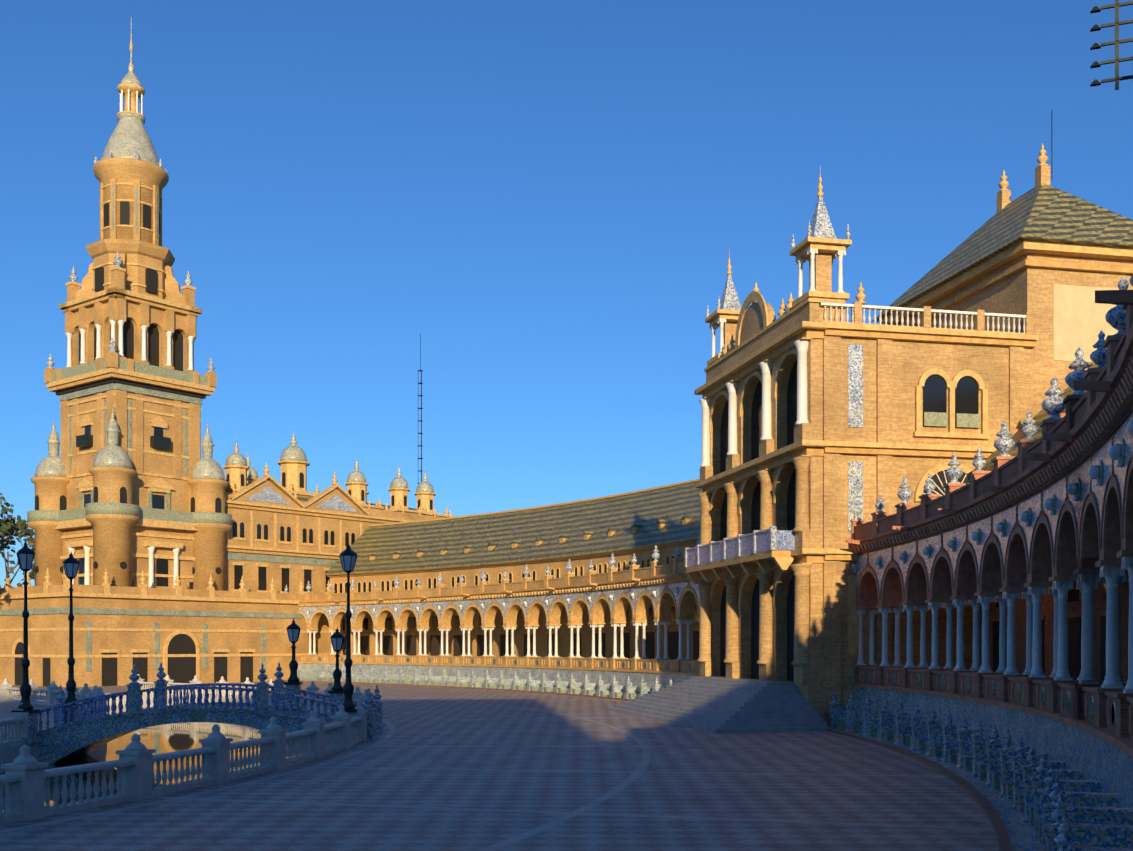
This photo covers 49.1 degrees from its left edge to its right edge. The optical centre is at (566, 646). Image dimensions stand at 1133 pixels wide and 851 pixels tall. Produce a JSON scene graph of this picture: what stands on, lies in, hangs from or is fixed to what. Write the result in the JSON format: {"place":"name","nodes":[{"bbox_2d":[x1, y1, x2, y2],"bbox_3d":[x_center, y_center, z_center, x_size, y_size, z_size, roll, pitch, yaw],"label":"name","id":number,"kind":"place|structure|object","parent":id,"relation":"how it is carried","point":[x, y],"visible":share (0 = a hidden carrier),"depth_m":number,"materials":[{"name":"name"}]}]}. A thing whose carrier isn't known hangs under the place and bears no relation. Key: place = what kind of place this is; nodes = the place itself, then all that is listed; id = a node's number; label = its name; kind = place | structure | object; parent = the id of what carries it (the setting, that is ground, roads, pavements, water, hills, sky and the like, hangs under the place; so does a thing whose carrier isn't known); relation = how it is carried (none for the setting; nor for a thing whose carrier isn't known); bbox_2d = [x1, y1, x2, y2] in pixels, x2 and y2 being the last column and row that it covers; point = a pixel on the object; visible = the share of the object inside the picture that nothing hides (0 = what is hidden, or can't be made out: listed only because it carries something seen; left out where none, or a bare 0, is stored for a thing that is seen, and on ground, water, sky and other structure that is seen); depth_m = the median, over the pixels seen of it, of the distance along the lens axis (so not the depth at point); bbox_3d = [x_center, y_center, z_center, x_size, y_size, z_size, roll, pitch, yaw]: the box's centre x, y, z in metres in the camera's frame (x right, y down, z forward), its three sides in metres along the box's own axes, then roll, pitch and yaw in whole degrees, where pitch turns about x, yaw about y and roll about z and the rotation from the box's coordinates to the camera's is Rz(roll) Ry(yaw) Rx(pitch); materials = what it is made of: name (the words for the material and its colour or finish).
{"place":"outdoors","nodes":[
{"label":"outdoors","id":0,"kind":"place"},
{"bbox_2d":[0,691,329,813],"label":"canal","id":1,"kind":"structure","parent":0,"point":[167,738],"depth_m":61.30,"materials":[{"name":"brown liquid"}]},
{"bbox_2d":[0,681,998,850],"bbox_3d":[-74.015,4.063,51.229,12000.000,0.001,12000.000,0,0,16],"label":"ground","id":2,"kind":"structure","parent":0,"point":[429,768],"depth_m":33.72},
{"bbox_2d":[0,493,34,587],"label":"trees","id":3,"kind":"object","parent":2,"relation":"on","point":[9,527],"visible":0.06,"depth_m":173.49,"materials":[{"name":"green plant"}]},
{"bbox_2d":[10,540,356,743],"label":"lamps","id":4,"kind":"object","parent":2,"relation":"on","point":[339,694],"visible":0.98,"depth_m":53.08,"materials":[{"name":"metal"}]},
{"bbox_2d":[0,674,374,824],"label":"balustrade","id":5,"kind":"object","parent":2,"relation":"on","point":[27,792],"visible":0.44,"depth_m":36.62,"materials":[{"name":"stone"}]},
{"bbox_2d":[16,662,382,763],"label":"bridge","id":6,"kind":"structure","parent":2,"relation":"on","point":[64,738],"depth_m":53.26,"materials":[{"name":"glazed ceramic tile"},{"name":"brick"}]},
{"bbox_2d":[0,19,451,686],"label":"tower","id":7,"kind":"structure","parent":2,"relation":"on","point":[170,539],"depth_m":136.15,"materials":[{"name":"brick"}]},
{"bbox_2d":[417,333,422,483],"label":"mast","id":8,"kind":"object","parent":2,"relation":"on","point":[421,408],"visible":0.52,"depth_m":197.71,"materials":[{"name":"metal"}]},
{"bbox_2d":[283,275,1132,850],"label":"arcaded gallery building","id":9,"kind":"structure","parent":2,"relation":"on","point":[1021,735],"depth_m":53.14,"materials":[{"name":"brown brick"}]},
{"bbox_2d":[1090,0,1132,89],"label":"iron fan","id":10,"kind":"object","parent":9,"relation":"on","point":[1116,42],"visible":1,"depth_m":14.10},
{"bbox_2d":[606,110,1132,732],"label":"building","id":11,"kind":"structure","parent":2,"relation":"on","point":[820,414],"depth_m":64.11,"materials":[{"name":"brick"}]},
{"bbox_2d":[0,0,1132,587],"label":"sky","id":12,"kind":"structure","parent":0,"point":[557,196],"materials":[{"name":"blue"}]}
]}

